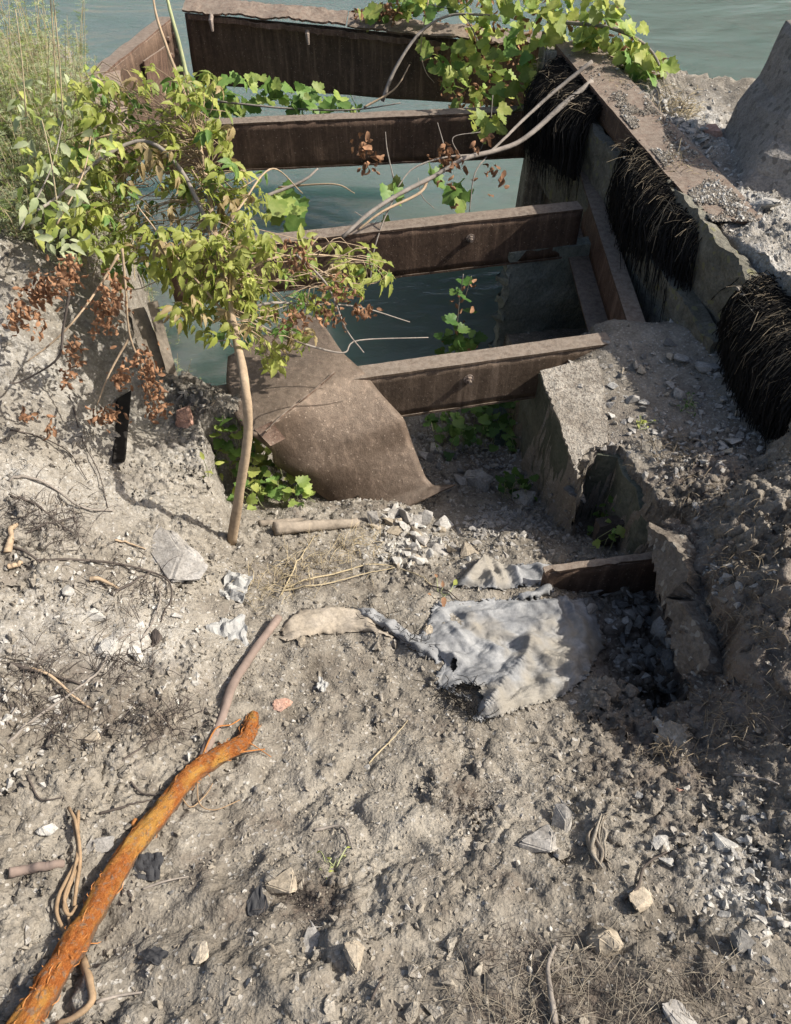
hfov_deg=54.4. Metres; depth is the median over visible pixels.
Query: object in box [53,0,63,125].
dry stalk
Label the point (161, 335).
board
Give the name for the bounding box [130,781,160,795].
twig
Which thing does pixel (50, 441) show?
twig
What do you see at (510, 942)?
black grass
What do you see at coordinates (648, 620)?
stone
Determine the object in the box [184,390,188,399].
stone
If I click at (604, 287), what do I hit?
stringer beam
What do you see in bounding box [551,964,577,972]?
twig
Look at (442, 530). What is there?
stone
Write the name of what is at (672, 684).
stone
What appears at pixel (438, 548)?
stone
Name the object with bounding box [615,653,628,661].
stone
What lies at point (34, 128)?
wormwood plant
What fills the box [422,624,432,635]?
stone
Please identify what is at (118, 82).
steel plate
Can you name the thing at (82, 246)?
bindweed
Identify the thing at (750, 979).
pebbles
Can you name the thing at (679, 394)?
stone
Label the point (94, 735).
stone
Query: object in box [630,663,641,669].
stone
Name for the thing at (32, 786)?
twig
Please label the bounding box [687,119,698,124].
stone
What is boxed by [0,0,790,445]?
river water
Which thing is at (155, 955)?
plastic shard
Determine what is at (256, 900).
plastic shard
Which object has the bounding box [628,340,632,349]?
stone
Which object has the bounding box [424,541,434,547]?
stone
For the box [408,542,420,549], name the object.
stone
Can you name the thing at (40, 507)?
twig
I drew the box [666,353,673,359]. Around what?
stone
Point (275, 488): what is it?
ground plant
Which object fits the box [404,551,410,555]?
stone
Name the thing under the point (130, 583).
twig
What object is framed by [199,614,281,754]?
root
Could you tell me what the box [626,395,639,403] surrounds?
stone
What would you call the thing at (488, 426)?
ground plant
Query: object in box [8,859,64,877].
root
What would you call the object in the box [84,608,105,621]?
stone
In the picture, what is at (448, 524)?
stone
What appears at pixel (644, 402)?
stone
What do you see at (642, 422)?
ground plant
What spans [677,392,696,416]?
ground plant
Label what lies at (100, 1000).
twig
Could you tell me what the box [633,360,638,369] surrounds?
stone
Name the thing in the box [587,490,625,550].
ground plant
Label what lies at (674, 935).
stone
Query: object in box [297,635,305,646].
stone
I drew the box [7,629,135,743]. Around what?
twig
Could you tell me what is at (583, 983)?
dry grass
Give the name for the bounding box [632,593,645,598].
stone
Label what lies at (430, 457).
stone
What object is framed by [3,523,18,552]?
twig
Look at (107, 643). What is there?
stone
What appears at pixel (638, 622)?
stone
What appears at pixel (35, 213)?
wormwood plant
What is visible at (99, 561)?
twig
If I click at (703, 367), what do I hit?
stone
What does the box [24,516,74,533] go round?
twig
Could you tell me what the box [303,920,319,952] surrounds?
stone
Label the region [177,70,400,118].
grape vine
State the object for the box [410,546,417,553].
stone
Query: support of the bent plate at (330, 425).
on the steel beam at (446, 382)
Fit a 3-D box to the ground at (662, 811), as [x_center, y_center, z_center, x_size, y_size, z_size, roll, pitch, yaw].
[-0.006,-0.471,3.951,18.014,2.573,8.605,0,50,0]
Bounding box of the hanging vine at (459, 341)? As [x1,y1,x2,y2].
[434,274,487,354]
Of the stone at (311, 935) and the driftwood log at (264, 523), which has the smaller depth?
the stone at (311, 935)
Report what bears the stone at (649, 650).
on the rubble chips at (491, 522)
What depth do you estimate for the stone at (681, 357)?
3.35 m
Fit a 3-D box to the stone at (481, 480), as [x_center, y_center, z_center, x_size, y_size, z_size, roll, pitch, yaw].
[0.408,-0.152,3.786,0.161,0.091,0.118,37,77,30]
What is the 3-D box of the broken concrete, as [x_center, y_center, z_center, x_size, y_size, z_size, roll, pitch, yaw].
[0.883,0.382,2.333,0.207,0.169,0.932,8,51,7]
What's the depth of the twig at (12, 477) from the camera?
2.51 m
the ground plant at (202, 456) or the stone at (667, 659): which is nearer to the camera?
the stone at (667, 659)
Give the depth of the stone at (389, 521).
3.22 m
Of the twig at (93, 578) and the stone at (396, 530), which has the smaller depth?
the twig at (93, 578)
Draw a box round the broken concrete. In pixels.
[646,522,722,757]
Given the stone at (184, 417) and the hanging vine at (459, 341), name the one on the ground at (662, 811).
the stone at (184, 417)
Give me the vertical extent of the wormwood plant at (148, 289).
2.437 m
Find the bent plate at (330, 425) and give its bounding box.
[226,314,454,505]
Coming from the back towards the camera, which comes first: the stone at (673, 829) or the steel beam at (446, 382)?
the steel beam at (446, 382)
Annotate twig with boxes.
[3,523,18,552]
[6,703,18,724]
[7,560,22,568]
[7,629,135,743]
[8,475,113,510]
[8,662,83,686]
[10,429,86,479]
[10,495,73,533]
[12,546,40,562]
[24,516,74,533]
[26,774,61,800]
[28,558,172,621]
[30,667,90,707]
[68,394,107,507]
[89,576,117,588]
[96,991,141,1004]
[99,799,151,814]
[110,572,149,594]
[114,539,145,548]
[122,738,161,760]
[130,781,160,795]
[142,580,160,637]
[142,876,188,889]
[280,535,314,594]
[281,567,394,591]
[286,564,431,587]
[314,824,352,848]
[368,720,407,763]
[370,974,385,1000]
[428,584,462,603]
[545,942,558,1023]
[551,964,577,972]
[622,851,666,900]
[733,773,778,784]
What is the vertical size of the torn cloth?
0.337 m
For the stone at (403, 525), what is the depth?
3.22 m
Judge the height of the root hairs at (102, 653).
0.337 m
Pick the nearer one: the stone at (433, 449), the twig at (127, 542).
the twig at (127, 542)
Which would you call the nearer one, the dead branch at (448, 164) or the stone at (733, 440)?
the stone at (733, 440)
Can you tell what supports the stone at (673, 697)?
on the stone
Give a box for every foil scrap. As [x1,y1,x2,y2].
[206,614,249,646]
[219,570,252,603]
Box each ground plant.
[200,449,223,480]
[209,416,261,478]
[224,441,317,510]
[317,846,350,878]
[423,400,519,460]
[428,574,457,606]
[495,467,538,501]
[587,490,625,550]
[636,415,655,429]
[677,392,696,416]
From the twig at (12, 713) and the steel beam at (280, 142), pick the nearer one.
the twig at (12, 713)
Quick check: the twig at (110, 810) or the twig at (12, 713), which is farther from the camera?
the twig at (12, 713)
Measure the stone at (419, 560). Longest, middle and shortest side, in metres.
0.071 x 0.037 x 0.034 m
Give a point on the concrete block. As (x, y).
(757, 133)
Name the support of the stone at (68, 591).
on the ground at (662, 811)
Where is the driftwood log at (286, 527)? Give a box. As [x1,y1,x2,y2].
[272,518,359,535]
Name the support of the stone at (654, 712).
on the ground at (662, 811)
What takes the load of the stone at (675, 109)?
on the ground at (662, 811)
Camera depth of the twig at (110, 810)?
1.81 m
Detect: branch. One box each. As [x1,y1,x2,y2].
[341,60,593,284]
[642,690,688,747]
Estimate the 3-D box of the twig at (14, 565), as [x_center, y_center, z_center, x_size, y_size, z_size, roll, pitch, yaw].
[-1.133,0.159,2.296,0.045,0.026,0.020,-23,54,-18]
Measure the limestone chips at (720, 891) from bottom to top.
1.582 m
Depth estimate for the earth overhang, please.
2.23 m
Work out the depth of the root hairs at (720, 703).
2.12 m
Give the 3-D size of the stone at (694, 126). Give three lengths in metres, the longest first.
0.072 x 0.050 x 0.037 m
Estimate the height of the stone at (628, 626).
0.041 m
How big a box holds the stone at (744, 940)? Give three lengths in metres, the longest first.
0.055 x 0.044 x 0.032 m
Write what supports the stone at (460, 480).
on the ground at (662, 811)
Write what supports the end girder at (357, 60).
on the ground at (662, 811)
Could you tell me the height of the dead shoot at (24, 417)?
0.601 m
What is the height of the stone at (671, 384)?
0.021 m
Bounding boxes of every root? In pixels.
[5,710,270,1023]
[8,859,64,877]
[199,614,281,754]
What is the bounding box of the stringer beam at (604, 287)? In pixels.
[568,168,644,331]
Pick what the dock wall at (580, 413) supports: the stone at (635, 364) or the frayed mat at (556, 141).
the frayed mat at (556, 141)
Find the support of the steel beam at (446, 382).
attached to the retaining wall at (537, 296)
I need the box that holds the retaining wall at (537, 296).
[488,236,647,554]
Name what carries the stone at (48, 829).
on the ground at (662, 811)
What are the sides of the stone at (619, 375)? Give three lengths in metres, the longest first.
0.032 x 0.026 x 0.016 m
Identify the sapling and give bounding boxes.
[37,0,428,545]
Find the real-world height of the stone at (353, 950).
0.024 m
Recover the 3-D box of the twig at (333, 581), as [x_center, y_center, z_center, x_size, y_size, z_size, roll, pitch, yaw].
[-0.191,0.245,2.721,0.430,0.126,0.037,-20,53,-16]
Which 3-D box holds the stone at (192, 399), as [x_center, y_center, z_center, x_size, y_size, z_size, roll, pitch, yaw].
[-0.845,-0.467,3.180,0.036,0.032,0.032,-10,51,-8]
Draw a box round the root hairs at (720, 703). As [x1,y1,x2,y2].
[604,412,790,786]
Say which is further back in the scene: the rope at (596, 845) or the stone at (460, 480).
the stone at (460, 480)
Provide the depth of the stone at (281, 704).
2.21 m
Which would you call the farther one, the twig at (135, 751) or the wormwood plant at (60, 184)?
the wormwood plant at (60, 184)
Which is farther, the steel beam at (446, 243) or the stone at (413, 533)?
the steel beam at (446, 243)
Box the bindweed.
[7,64,116,267]
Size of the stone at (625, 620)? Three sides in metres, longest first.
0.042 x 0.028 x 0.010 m
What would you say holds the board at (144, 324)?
on the ground at (662, 811)
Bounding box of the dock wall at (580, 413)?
[527,42,762,478]
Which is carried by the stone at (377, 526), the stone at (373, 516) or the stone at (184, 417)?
the stone at (373, 516)
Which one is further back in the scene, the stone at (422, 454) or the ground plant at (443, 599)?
the stone at (422, 454)
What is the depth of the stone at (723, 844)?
1.74 m
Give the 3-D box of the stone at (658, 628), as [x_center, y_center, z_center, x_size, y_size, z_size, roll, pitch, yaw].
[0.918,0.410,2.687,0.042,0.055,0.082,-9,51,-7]
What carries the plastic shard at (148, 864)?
on the ground at (662, 811)
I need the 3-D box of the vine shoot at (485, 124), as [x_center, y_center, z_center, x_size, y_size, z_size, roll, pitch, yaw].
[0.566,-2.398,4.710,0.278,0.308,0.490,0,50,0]
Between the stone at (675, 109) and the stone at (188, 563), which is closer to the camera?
the stone at (188, 563)
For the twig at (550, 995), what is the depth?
1.42 m
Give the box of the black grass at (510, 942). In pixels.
[238,748,733,1023]
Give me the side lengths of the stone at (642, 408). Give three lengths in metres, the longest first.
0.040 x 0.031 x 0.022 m
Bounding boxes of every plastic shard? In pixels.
[132,852,163,881]
[145,946,168,965]
[246,882,268,915]
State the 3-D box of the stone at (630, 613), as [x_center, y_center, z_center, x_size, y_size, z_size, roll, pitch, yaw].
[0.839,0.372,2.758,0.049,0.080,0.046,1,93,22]
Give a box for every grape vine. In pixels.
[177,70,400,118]
[265,163,473,231]
[348,0,680,110]
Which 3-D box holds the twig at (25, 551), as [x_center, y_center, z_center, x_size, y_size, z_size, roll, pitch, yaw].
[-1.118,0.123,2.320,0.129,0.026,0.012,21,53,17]
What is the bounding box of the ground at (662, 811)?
[0,31,790,1023]
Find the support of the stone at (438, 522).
on the ground at (662, 811)
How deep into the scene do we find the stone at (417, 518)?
3.28 m
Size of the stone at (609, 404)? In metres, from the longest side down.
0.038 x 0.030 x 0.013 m
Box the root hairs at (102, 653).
[0,463,220,761]
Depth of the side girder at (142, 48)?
5.29 m
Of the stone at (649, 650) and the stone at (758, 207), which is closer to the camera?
the stone at (649, 650)
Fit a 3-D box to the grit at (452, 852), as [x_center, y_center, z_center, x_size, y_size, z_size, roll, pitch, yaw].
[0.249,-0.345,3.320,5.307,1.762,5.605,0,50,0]
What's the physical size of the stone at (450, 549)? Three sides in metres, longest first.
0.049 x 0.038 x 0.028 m
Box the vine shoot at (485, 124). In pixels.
[467,95,512,147]
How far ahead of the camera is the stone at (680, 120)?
4.09 m
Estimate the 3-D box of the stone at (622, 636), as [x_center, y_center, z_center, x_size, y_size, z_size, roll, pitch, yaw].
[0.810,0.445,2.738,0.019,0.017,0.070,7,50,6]
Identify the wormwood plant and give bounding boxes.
[0,0,58,113]
[0,0,92,106]
[0,0,109,171]
[0,10,191,371]
[0,24,72,163]
[0,47,116,231]
[0,51,153,327]
[0,67,94,203]
[0,103,127,251]
[0,121,79,257]
[0,134,123,291]
[4,23,158,301]
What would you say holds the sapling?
on the ground at (662, 811)
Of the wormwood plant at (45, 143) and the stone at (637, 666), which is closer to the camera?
the stone at (637, 666)
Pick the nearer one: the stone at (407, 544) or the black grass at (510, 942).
the black grass at (510, 942)
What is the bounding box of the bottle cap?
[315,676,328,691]
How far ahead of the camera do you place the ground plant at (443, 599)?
2.69 m
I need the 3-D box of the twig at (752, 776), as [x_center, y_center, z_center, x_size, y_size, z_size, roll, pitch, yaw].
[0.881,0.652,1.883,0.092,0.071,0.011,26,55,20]
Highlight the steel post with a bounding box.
[112,391,130,462]
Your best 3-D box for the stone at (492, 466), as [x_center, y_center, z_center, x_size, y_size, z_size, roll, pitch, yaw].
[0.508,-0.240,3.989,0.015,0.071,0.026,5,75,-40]
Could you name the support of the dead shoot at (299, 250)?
attached to the sapling
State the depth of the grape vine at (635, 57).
5.13 m
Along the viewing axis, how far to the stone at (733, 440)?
2.96 m
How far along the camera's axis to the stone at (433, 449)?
4.13 m
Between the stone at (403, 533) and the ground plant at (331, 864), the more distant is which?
the stone at (403, 533)
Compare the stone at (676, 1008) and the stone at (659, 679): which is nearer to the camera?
the stone at (676, 1008)
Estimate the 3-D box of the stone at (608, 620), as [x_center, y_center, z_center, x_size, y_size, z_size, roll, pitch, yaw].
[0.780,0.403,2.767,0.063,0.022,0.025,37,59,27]
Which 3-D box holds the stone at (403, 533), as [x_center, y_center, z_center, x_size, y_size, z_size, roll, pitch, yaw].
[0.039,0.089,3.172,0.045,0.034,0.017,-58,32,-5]
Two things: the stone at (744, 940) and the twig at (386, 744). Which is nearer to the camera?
the stone at (744, 940)
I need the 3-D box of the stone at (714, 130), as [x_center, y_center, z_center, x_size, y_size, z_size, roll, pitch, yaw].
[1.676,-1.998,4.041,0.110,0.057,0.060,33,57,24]
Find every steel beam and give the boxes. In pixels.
[155,105,525,174]
[166,201,582,302]
[216,332,610,417]
[540,551,655,594]
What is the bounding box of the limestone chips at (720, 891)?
[0,83,790,991]
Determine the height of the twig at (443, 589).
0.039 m
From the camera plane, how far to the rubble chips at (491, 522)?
3.18 m
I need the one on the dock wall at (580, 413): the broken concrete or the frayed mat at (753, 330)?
the frayed mat at (753, 330)
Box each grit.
[0,36,790,1023]
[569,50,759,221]
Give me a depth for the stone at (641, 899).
1.60 m
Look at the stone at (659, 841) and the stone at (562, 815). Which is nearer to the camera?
the stone at (659, 841)
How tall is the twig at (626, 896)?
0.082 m
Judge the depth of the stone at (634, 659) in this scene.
2.64 m
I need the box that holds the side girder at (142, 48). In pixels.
[82,17,183,188]
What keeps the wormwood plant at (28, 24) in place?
on the ground at (662, 811)
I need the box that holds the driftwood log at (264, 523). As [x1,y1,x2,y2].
[258,518,302,526]
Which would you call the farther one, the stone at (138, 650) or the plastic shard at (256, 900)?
the stone at (138, 650)
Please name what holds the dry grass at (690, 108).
on the ground at (662, 811)
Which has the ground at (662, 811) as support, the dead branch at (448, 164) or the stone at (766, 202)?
the stone at (766, 202)
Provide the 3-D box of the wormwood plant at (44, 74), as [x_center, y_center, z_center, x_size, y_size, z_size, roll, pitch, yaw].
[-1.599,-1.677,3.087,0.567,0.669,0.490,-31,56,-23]
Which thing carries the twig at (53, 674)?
on the ground at (662, 811)
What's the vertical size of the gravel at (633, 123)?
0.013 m
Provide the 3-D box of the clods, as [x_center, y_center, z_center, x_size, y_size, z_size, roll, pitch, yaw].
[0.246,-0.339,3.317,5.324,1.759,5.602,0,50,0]
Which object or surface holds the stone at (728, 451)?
on the ground at (662, 811)
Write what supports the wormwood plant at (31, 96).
on the ground at (662, 811)
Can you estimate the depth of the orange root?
1.64 m
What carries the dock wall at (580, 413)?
on the ground at (662, 811)
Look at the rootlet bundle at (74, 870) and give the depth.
1.65 m
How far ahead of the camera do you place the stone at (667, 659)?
2.58 m
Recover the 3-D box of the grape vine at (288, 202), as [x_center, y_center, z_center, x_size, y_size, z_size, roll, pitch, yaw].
[-0.156,-1.786,4.488,1.277,0.562,0.580,0,50,0]
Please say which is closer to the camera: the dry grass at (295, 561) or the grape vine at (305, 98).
the dry grass at (295, 561)
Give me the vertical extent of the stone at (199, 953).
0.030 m
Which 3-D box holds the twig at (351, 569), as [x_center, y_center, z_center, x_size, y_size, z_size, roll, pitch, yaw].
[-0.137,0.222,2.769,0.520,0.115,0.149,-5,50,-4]
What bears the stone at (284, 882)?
on the ground at (662, 811)
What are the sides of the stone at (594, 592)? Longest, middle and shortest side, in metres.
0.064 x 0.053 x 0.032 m
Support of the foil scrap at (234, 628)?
on the ground at (662, 811)
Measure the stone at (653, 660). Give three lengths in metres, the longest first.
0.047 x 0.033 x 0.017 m
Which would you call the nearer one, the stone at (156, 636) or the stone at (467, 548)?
the stone at (156, 636)
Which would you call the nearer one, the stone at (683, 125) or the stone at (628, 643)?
the stone at (628, 643)
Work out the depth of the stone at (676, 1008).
1.36 m
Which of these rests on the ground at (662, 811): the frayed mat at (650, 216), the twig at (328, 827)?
the twig at (328, 827)
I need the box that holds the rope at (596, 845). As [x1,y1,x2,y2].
[585,813,611,869]
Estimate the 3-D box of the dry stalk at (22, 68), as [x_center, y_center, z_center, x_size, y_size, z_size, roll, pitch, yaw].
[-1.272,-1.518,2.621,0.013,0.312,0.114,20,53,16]
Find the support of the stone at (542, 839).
on the ground at (662, 811)
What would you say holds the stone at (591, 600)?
on the ground at (662, 811)
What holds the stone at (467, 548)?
on the ground at (662, 811)
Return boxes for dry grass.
[208,519,409,617]
[393,888,790,1023]
[596,55,709,175]
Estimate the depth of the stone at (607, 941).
1.50 m
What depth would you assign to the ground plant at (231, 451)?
3.26 m
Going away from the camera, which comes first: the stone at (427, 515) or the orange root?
the orange root
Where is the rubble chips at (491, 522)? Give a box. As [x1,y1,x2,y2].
[335,231,790,711]
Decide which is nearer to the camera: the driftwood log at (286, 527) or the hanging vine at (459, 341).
the driftwood log at (286, 527)
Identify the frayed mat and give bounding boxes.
[520,55,602,201]
[604,135,723,321]
[711,270,790,450]
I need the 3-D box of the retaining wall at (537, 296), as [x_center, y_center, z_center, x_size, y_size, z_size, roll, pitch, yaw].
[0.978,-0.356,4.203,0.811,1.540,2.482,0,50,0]
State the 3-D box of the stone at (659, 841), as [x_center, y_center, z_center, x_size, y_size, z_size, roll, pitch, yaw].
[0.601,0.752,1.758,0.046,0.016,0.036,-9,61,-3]
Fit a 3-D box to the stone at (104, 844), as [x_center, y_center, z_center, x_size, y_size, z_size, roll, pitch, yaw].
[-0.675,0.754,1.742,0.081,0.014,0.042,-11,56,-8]
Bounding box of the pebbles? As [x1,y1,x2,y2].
[0,69,790,1023]
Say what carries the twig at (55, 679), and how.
on the ground at (662, 811)
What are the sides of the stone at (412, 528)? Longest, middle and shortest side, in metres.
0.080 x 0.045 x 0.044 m
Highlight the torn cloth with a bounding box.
[279,553,605,729]
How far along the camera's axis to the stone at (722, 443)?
2.98 m
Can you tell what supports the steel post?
on the ground at (662, 811)
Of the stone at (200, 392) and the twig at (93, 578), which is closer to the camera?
the twig at (93, 578)
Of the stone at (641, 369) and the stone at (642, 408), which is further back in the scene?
the stone at (641, 369)
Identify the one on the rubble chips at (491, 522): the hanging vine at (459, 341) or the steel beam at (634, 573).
the steel beam at (634, 573)
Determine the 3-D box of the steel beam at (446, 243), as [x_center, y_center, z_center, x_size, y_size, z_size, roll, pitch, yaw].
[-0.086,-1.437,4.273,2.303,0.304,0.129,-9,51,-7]
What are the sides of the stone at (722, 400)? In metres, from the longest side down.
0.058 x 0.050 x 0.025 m
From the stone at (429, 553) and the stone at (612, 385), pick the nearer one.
the stone at (429, 553)
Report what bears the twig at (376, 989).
on the ground at (662, 811)
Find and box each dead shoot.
[1,253,119,361]
[9,291,88,440]
[74,248,173,423]
[85,337,131,432]
[273,236,382,352]
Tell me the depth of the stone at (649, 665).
2.69 m
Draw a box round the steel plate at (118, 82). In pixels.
[94,70,132,132]
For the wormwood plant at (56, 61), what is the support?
on the ground at (662, 811)
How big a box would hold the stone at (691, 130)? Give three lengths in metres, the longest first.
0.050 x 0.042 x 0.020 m
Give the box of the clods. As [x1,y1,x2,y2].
[0,43,790,1023]
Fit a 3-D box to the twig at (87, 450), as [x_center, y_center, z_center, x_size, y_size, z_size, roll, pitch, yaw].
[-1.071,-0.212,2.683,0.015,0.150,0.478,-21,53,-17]
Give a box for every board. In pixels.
[131,307,164,371]
[147,300,177,375]
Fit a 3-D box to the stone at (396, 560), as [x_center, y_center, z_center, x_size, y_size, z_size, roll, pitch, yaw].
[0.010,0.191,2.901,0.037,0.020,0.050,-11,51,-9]
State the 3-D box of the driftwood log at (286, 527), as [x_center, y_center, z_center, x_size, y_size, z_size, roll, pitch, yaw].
[-0.313,0.054,3.067,0.355,0.173,0.054,-18,52,-14]
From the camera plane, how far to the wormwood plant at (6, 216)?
2.84 m
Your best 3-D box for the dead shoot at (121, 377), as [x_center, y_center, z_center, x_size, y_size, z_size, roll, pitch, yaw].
[-0.895,-0.544,2.551,0.413,0.623,0.216,35,58,26]
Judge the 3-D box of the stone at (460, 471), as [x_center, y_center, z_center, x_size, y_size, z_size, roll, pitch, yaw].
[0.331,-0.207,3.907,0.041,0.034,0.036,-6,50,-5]
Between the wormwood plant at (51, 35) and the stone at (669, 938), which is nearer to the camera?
the stone at (669, 938)
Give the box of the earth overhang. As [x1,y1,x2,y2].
[657,518,724,723]
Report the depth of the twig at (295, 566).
2.77 m
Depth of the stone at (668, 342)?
3.43 m
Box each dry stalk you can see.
[15,9,26,119]
[41,120,57,204]
[50,0,57,118]
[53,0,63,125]
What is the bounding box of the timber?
[592,515,624,544]
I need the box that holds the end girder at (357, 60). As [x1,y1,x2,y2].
[182,0,541,105]
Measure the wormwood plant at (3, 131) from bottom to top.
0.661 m
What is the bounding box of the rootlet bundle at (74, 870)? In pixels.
[54,806,81,932]
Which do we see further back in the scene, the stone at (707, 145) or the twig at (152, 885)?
the stone at (707, 145)
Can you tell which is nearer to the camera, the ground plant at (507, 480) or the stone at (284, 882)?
the stone at (284, 882)
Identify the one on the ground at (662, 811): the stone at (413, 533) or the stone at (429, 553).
the stone at (429, 553)
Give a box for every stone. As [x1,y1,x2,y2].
[35,823,57,835]
[62,585,74,596]
[83,729,100,742]
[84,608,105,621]
[85,836,114,854]
[95,637,117,662]
[128,645,142,662]
[150,628,162,645]
[151,523,207,581]
[175,405,193,427]
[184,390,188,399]
[187,394,195,402]
[190,941,208,964]
[198,389,202,396]
[265,867,296,894]
[273,698,292,711]
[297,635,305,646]
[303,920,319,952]
[343,940,364,973]
[367,511,378,524]
[369,524,381,529]
[384,518,392,525]
[387,509,399,518]
[387,526,406,537]
[392,557,401,565]
[397,507,411,522]
[399,521,407,529]
[400,529,409,537]
[404,541,410,547]
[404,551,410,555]
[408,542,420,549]
[409,526,422,535]
[410,514,421,525]
[410,531,420,536]
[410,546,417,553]
[410,555,427,564]
[413,536,428,545]
[417,451,427,459]
[421,509,432,525]
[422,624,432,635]
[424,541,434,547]
[426,453,434,461]
[426,548,433,558]
[430,442,442,453]
[431,543,448,554]
[434,519,443,525]
[436,515,453,528]
[439,526,445,532]
[444,449,456,459]
[447,545,456,551]
[454,474,466,485]
[456,467,464,473]
[460,541,479,558]
[464,469,493,491]
[489,464,498,468]
[512,488,535,505]
[517,824,556,852]
[551,796,575,833]
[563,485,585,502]
[586,603,597,614]
[586,926,623,957]
[587,597,597,613]
[588,590,602,593]
[604,618,613,623]
[606,381,617,388]
[606,402,614,407]
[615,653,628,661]
[616,373,622,378]
[620,632,625,646]
[621,616,628,623]
[623,609,636,619]
[625,618,632,633]
[625,640,632,647]
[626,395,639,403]
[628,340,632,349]
[629,884,655,911]
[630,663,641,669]
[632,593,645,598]
[632,655,637,664]
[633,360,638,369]
[634,615,642,627]
[635,365,645,374]
[637,638,646,647]
[638,399,649,404]
[638,406,645,411]
[642,644,655,656]
[644,655,654,671]
[645,616,652,624]
[650,616,666,639]
[650,833,668,849]
[651,657,656,667]
[651,707,658,717]
[655,675,664,693]
[661,648,674,673]
[662,999,696,1023]
[663,338,675,345]
[665,381,674,388]
[665,932,672,943]
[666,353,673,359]
[667,106,680,114]
[667,680,676,689]
[667,930,675,940]
[670,693,677,701]
[670,826,676,835]
[673,387,685,399]
[674,353,692,362]
[675,118,683,124]
[680,120,688,128]
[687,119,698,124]
[688,128,696,132]
[691,122,699,132]
[694,361,720,372]
[702,143,713,147]
[704,124,721,137]
[711,832,738,851]
[715,403,723,407]
[718,440,728,448]
[720,396,728,402]
[723,448,732,453]
[724,438,741,443]
[729,928,756,954]
[754,197,782,208]
[755,204,761,211]
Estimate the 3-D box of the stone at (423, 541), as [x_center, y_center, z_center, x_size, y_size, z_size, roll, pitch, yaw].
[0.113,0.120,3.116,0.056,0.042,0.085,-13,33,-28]
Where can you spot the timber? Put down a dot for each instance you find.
(601, 526)
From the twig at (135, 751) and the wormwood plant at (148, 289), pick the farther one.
the wormwood plant at (148, 289)
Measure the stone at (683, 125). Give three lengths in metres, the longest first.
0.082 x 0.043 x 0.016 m
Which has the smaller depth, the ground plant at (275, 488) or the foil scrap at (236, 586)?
the foil scrap at (236, 586)
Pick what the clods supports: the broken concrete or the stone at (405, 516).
the stone at (405, 516)
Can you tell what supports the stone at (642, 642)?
on the ground at (662, 811)
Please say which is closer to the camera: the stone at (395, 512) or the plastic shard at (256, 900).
the plastic shard at (256, 900)
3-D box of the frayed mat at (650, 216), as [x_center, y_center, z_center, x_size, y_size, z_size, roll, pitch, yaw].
[1.308,-1.397,3.906,0.389,0.610,1.193,-8,50,-6]
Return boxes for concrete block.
[723,20,790,196]
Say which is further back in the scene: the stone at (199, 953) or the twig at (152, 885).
the twig at (152, 885)
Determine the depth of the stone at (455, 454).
4.06 m
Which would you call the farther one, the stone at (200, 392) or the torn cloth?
the stone at (200, 392)
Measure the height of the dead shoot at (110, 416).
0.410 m
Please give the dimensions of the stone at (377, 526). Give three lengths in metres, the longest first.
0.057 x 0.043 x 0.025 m

